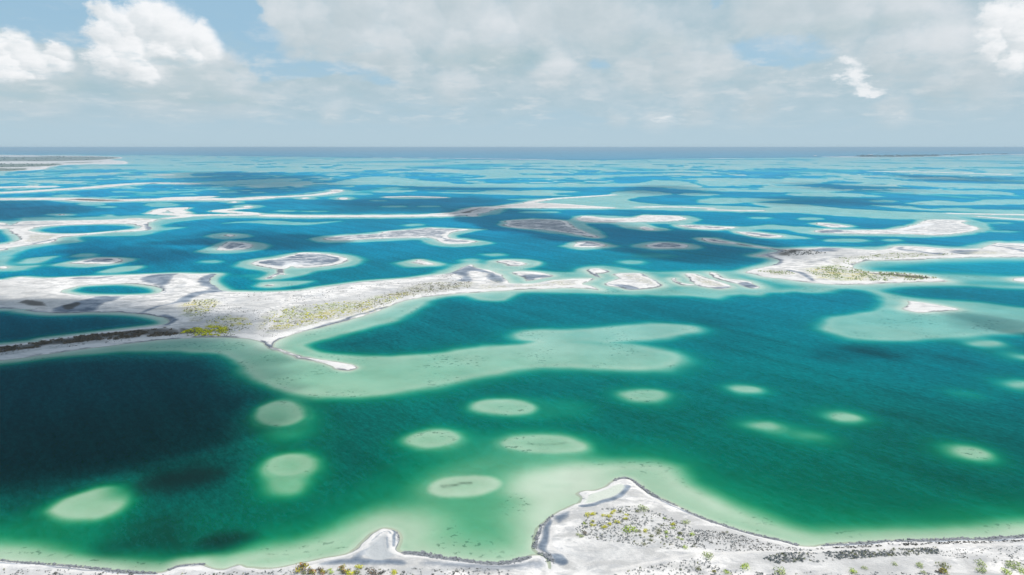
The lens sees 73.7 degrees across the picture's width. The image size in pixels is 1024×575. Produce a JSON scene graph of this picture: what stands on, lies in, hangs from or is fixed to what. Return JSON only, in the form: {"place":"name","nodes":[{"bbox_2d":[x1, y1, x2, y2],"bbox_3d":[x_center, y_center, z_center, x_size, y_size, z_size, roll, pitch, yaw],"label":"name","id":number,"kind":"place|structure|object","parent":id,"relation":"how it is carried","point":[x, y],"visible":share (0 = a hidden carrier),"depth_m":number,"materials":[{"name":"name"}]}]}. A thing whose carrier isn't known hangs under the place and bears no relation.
{"place":"outdoors","nodes":[
{"label":"outdoors","id":0,"kind":"place"},
{"bbox_2d":[0,155,127,170],"bbox_3d":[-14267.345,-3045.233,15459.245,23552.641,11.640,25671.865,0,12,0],"label":"shore","id":1,"kind":"structure","parent":0,"point":[19,162],"depth_m":5866.92,"materials":[{"name":"beige sand"}]},
{"bbox_2d":[0,156,112,169],"bbox_3d":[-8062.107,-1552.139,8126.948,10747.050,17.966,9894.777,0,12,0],"label":"woodland","id":2,"kind":"object","parent":1,"relation":"on","point":[42,158],"visible":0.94,"depth_m":6708.93,"materials":[{"name":"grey plant"}]},
{"bbox_2d":[0,218,156,250],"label":"sand loop","id":3,"kind":"object","parent":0,"point":[23,233],"visible":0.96,"depth_m":1028.12,"materials":[{"name":"white sand"}]},
{"bbox_2d":[0,265,598,360],"bbox_3d":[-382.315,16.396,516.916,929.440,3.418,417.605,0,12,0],"label":"sand spit","id":4,"kind":"structure","parent":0,"point":[167,302],"depth_m":537.10,"materials":[{"name":"white sand"}]},
{"bbox_2d":[0,281,470,352],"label":"brown scrub","id":5,"kind":"object","parent":4,"relation":"on","point":[139,332],"visible":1,"depth_m":437.37,"materials":[{"name":"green plant"}]},
{"bbox_2d":[5,273,486,353],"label":"dark scrub","id":6,"kind":"object","parent":4,"relation":"on","point":[259,313],"visible":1,"depth_m":504.23,"materials":[{"name":"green plant"}]},
{"bbox_2d":[181,293,403,335],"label":"yellow scrub","id":7,"kind":"object","parent":4,"relation":"on","point":[207,330],"visible":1,"depth_m":458.10,"materials":[{"name":"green plant"}]},
{"bbox_2d":[179,281,469,335],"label":"olive scrub","id":8,"kind":"object","parent":4,"relation":"on","point":[302,312],"visible":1,"depth_m":505.87,"materials":[{"name":"green plant"}]},
{"bbox_2d":[0,149,1023,561],"bbox_3d":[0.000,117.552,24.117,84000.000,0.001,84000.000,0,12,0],"label":"water","id":9,"kind":"structure","parent":0,"point":[176,449],"depth_m":348.39,"materials":[{"name":"teal liquid"}]},
{"bbox_2d":[0,154,1023,571],"bbox_3d":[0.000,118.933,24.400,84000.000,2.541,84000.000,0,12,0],"label":"seabed","id":10,"kind":"structure","parent":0,"point":[548,480],"depth_m":463.11,"materials":[{"name":"teal sand"}]},
{"bbox_2d":[0,186,59,187],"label":"sandbar","id":11,"kind":"structure","parent":10,"relation":"on","point":[29,186],"depth_m":2125.91,"materials":[{"name":"beige sand"}]},
{"bbox_2d":[68,258,122,263],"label":"islet","id":12,"kind":"object","parent":10,"relation":"on","point":[102,260],"visible":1,"depth_m":729.38,"materials":[{"name":"white sand"}]},
{"bbox_2d":[0,182,202,192],"bbox_3d":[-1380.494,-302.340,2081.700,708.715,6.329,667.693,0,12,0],"label":"sandbar","id":13,"kind":"structure","parent":10,"relation":"on","point":[112,185],"depth_m":2079.92,"materials":[{"name":"beige sand"}]},
{"bbox_2d":[0,192,338,201],"bbox_3d":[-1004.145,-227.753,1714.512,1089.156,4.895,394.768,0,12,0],"label":"sandbar","id":14,"kind":"structure","parent":10,"relation":"on","point":[203,198],"depth_m":1625.42,"materials":[{"name":"beige sand"}]},
{"bbox_2d":[144,207,261,218],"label":"sandbar","id":15,"kind":"structure","parent":10,"relation":"on","point":[178,212],"depth_m":1266.40,"materials":[{"name":"white sand"}]},
{"bbox_2d":[216,242,253,250],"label":"islet","id":16,"kind":"object","parent":10,"relation":"on","point":[227,246],"visible":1,"depth_m":840.38,"materials":[{"name":"white sand"}]},
{"bbox_2d":[264,269,285,278],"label":"sandbar","id":17,"kind":"structure","parent":10,"relation":"on","point":[280,271],"depth_m":658.64,"materials":[{"name":"white sand"}]},
{"bbox_2d":[251,253,348,268],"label":"islet","id":18,"kind":"object","parent":10,"relation":"on","point":[304,260],"visible":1,"depth_m":729.01,"materials":[{"name":"white sand"}]},
{"bbox_2d":[268,347,358,370],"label":"sandbar","id":19,"kind":"structure","parent":10,"relation":"on","point":[339,366],"depth_m":389.40,"materials":[{"name":"white sand"}]},
{"bbox_2d":[258,207,505,217],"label":"sandbar","id":20,"kind":"structure","parent":10,"relation":"on","point":[473,212],"depth_m":1223.04,"materials":[{"name":"beige sand"}]},
{"bbox_2d":[323,228,477,243],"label":"islet","id":21,"kind":"object","parent":10,"relation":"on","point":[439,235],"visible":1,"depth_m":942.83,"materials":[{"name":"white sand"}]},
{"bbox_2d":[385,196,447,197],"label":"sandbar","id":22,"kind":"structure","parent":10,"relation":"on","point":[417,196],"depth_m":1695.10,"materials":[{"name":"beige sand"}]},
{"bbox_2d":[411,260,433,264],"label":"islet","id":23,"kind":"object","parent":10,"relation":"on","point":[421,262],"visible":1,"depth_m":723.85,"materials":[{"name":"white sand"}]},
{"bbox_2d":[454,158,539,159],"bbox_3d":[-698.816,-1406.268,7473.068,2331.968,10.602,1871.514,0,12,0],"label":"sandbar","id":24,"kind":"structure","parent":10,"relation":"on","point":[522,159],"depth_m":6884.23,"materials":[{"name":"beige sand"}]},
{"bbox_2d":[495,260,526,265],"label":"islet","id":25,"kind":"object","parent":10,"relation":"on","point":[511,263],"visible":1,"depth_m":721.03,"materials":[{"name":"white sand"}]},
{"bbox_2d":[512,271,552,280],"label":"islet","id":26,"kind":"object","parent":10,"relation":"on","point":[528,276],"visible":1,"depth_m":650.36,"materials":[{"name":"white sand"}]},
{"bbox_2d":[501,219,599,237],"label":"islet","id":27,"kind":"object","parent":10,"relation":"on","point":[556,225],"visible":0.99,"depth_m":1064.03,"materials":[{"name":"grey sand"}]},
{"bbox_2d":[493,195,612,207],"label":"sandbar","id":28,"kind":"structure","parent":10,"relation":"on","point":[531,204],"depth_m":1430.83,"materials":[{"name":"beige sand"}]},
{"bbox_2d":[573,241,606,247],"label":"islet","id":29,"kind":"object","parent":10,"relation":"on","point":[584,244],"visible":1,"depth_m":856.71,"materials":[{"name":"white sand"}]},
{"bbox_2d":[586,268,609,277],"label":"islet","id":30,"kind":"object","parent":10,"relation":"on","point":[595,272],"visible":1,"depth_m":671.20,"materials":[{"name":"white sand"}]},
{"bbox_2d":[576,215,686,222],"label":"islet","id":31,"kind":"object","parent":10,"relation":"on","point":[652,218],"visible":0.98,"depth_m":1154.61,"materials":[{"name":"white sand"}]},
{"bbox_2d":[604,273,662,289],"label":"islet","id":32,"kind":"object","parent":10,"relation":"on","point":[633,281],"visible":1,"depth_m":616.33,"materials":[{"name":"white sand"}]},
{"bbox_2d":[640,226,654,230],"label":"islet","id":33,"kind":"object","parent":10,"relation":"on","point":[646,228],"visible":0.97,"depth_m":1027.29,"materials":[{"name":"white sand"}]},
{"bbox_2d":[644,243,688,248],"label":"islet","id":34,"kind":"object","parent":10,"relation":"on","point":[664,245],"visible":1,"depth_m":847.37,"materials":[{"name":"grey sand"}]},
{"bbox_2d":[671,278,694,285],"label":"islet","id":35,"kind":"object","parent":10,"relation":"on","point":[675,281],"visible":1,"depth_m":614.97,"materials":[{"name":"white sand"}]},
{"bbox_2d":[634,206,764,210],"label":"sandbar","id":36,"kind":"structure","parent":10,"relation":"on","point":[696,207],"depth_m":1386.79,"materials":[{"name":"beige sand"}]},
{"bbox_2d":[676,225,735,229],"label":"islet","id":37,"kind":"object","parent":10,"relation":"on","point":[706,227],"visible":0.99,"depth_m":1039.66,"materials":[{"name":"white sand"}]},
{"bbox_2d":[684,273,730,288],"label":"islet","id":38,"kind":"object","parent":10,"relation":"on","point":[699,280],"visible":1,"depth_m":616.80,"materials":[{"name":"white sand"}]},
{"bbox_2d":[667,158,754,158],"bbox_3d":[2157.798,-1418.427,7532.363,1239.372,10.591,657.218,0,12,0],"label":"sandbar","id":39,"kind":"structure","parent":10,"relation":"on","point":[712,158],"depth_m":7517.73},
{"bbox_2d":[701,238,737,243],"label":"islet","id":40,"kind":"object","parent":10,"relation":"on","point":[714,240],"visible":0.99,"depth_m":886.11,"materials":[{"name":"grey sand"}]},
{"bbox_2d":[709,272,759,288],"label":"islet","id":41,"kind":"object","parent":10,"relation":"on","point":[748,284],"visible":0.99,"depth_m":621.37,"materials":[{"name":"white sand"}]},
{"bbox_2d":[738,244,780,249],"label":"sandbar","id":42,"kind":"structure","parent":10,"relation":"on","point":[758,247],"depth_m":836.27,"materials":[{"name":"grey sand"}]},
{"bbox_2d":[736,232,783,237],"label":"islet","id":43,"kind":"object","parent":10,"relation":"on","point":[760,235],"visible":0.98,"depth_m":950.57,"materials":[{"name":"white sand"}]},
{"bbox_2d":[816,223,850,227],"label":"islet","id":44,"kind":"object","parent":10,"relation":"on","point":[831,225],"visible":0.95,"depth_m":1066.31,"materials":[{"name":"white sand"}]},
{"bbox_2d":[814,219,978,235],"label":"islet","id":45,"kind":"object","parent":10,"relation":"on","point":[934,227],"visible":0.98,"depth_m":1003.17,"materials":[{"name":"white sand"}]},
{"bbox_2d":[902,301,958,312],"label":"islet","id":46,"kind":"object","parent":10,"relation":"on","point":[916,307],"visible":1,"depth_m":517.94,"materials":[{"name":"white sand"}]},
{"bbox_2d":[870,171,1012,174],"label":"sandbar","id":47,"kind":"structure","parent":10,"relation":"on","point":[938,172],"depth_m":3332.74,"materials":[{"name":"beige sand"}]},
{"bbox_2d":[946,213,1023,219],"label":"sandbar","id":48,"kind":"structure","parent":10,"relation":"on","point":[989,214],"depth_m":1243.32,"materials":[{"name":"white sand"}]},
{"bbox_2d":[1013,277,1023,281],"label":"islet","id":49,"kind":"object","parent":10,"relation":"on","point":[1021,279],"visible":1,"depth_m":630.60,"materials":[{"name":"white sand"}]},
{"bbox_2d":[0,478,1023,574],"bbox_3d":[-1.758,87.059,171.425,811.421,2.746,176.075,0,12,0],"label":"shore","id":50,"kind":"structure","parent":0,"point":[566,546],"depth_m":203.34,"materials":[{"name":"white sand"}]},
{"bbox_2d":[292,562,310,572],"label":"shrub","id":51,"kind":"object","parent":50,"relation":"on","point":[302,565],"visible":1,"depth_m":196.23,"materials":[{"name":"yellow plant"}]},
{"bbox_2d":[307,569,316,574],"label":"shrub","id":52,"kind":"object","parent":50,"relation":"on","point":[311,571],"visible":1,"depth_m":194.79,"materials":[{"name":"orange plant"}]},
{"bbox_2d":[337,565,345,571],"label":"shrub","id":53,"kind":"object","parent":50,"relation":"on","point":[341,567],"visible":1,"depth_m":196.19,"materials":[{"name":"orange plant"}]},
{"bbox_2d":[366,567,377,574],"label":"shrub","id":54,"kind":"object","parent":50,"relation":"on","point":[371,572],"visible":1,"depth_m":194.33,"materials":[{"name":"brown plant"}]},
{"bbox_2d":[3,506,935,574],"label":"olive scrub","id":55,"kind":"object","parent":50,"relation":"on","point":[768,559],"visible":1,"depth_m":205.70,"materials":[{"name":"green plant"}]},
{"bbox_2d":[0,477,1023,574],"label":"ledge rocks","id":56,"kind":"object","parent":50,"relation":"on","point":[424,553],"visible":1,"depth_m":208.79,"materials":[{"name":"grey stone"}]},
{"bbox_2d":[4,506,1023,574],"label":"scrub","id":57,"kind":"object","parent":50,"relation":"on","point":[836,557],"visible":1,"depth_m":204.75,"materials":[{"name":"green plant"}]},
{"bbox_2d":[10,515,1022,574],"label":"dark scrub","id":58,"kind":"object","parent":50,"relation":"on","point":[968,541],"visible":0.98,"depth_m":208.75,"materials":[{"name":"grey plant"}]},
{"bbox_2d":[622,525,637,532],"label":"shrub","id":59,"kind":"object","parent":50,"relation":"on","point":[628,526],"visible":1,"depth_m":215.35,"materials":[{"name":"green plant"}]},
{"bbox_2d":[638,504,648,511],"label":"shrub","id":60,"kind":"object","parent":50,"relation":"on","point":[640,506],"visible":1,"depth_m":228.77,"materials":[{"name":"green plant"}]},
{"bbox_2d":[702,551,713,559],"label":"shrub","id":61,"kind":"object","parent":50,"relation":"on","point":[707,555],"visible":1,"depth_m":201.38,"materials":[{"name":"green plant"}]},
{"bbox_2d":[773,566,785,574],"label":"shrub","id":62,"kind":"object","parent":50,"relation":"on","point":[783,570],"visible":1,"depth_m":194.74,"materials":[{"name":"green plant"}]},
{"bbox_2d":[938,567,948,574],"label":"shrub","id":63,"kind":"object","parent":50,"relation":"on","point":[942,570],"visible":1,"depth_m":194.59,"materials":[{"name":"green plant"}]},
{"bbox_2d":[935,562,951,569],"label":"shrub","id":64,"kind":"object","parent":50,"relation":"on","point":[942,565],"visible":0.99,"depth_m":197.47,"materials":[{"name":"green plant"}]},
{"bbox_2d":[975,559,987,566],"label":"shrub","id":65,"kind":"object","parent":50,"relation":"on","point":[982,563],"visible":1,"depth_m":198.57,"materials":[{"name":"green plant"}]},
{"bbox_2d":[976,567,986,572],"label":"shrub","id":66,"kind":"object","parent":50,"relation":"on","point":[984,571],"visible":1,"depth_m":195.03,"materials":[{"name":"green plant"}]},
{"bbox_2d":[1001,567,1012,574],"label":"shrub","id":67,"kind":"object","parent":50,"relation":"on","point":[1007,572],"visible":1,"depth_m":194.24,"materials":[{"name":"green plant"}]},
{"bbox_2d":[1005,560,1023,568],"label":"shrub","id":68,"kind":"object","parent":50,"relation":"on","point":[1012,564],"visible":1,"depth_m":196.76,"materials":[{"name":"green plant"}]},
{"bbox_2d":[0,0,1023,149],"label":"sky","id":69,"kind":"structure","parent":0,"point":[75,74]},
{"bbox_2d":[745,243,1023,284],"bbox_3d":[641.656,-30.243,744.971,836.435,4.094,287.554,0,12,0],"label":"peninsula","id":70,"kind":"object","parent":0,"point":[799,265],"visible":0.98,"depth_m":743.42},
{"bbox_2d":[758,253,947,280],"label":"olive scrub","id":71,"kind":"object","parent":70,"relation":"on","point":[863,275],"visible":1,"depth_m":656.28,"materials":[{"name":"green plant"}]},
{"bbox_2d":[782,250,927,278],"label":"dark scrub","id":72,"kind":"object","parent":70,"relation":"on","point":[825,252],"visible":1,"depth_m":775.55,"materials":[{"name":"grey plant"}]},
{"bbox_2d":[840,154,1023,156],"bbox_3d":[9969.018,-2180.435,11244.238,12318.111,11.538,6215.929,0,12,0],"label":"shore","id":73,"kind":"structure","parent":0,"point":[937,156],"depth_m":9222.05,"materials":[{"name":"beige sand"}]},
{"bbox_2d":[857,153,1007,156],"bbox_3d":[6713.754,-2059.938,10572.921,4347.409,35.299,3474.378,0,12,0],"label":"woodland","id":74,"kind":"object","parent":73,"relation":"on","point":[876,155],"visible":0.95,"depth_m":9350.46,"materials":[{"name":"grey plant"}]}
]}

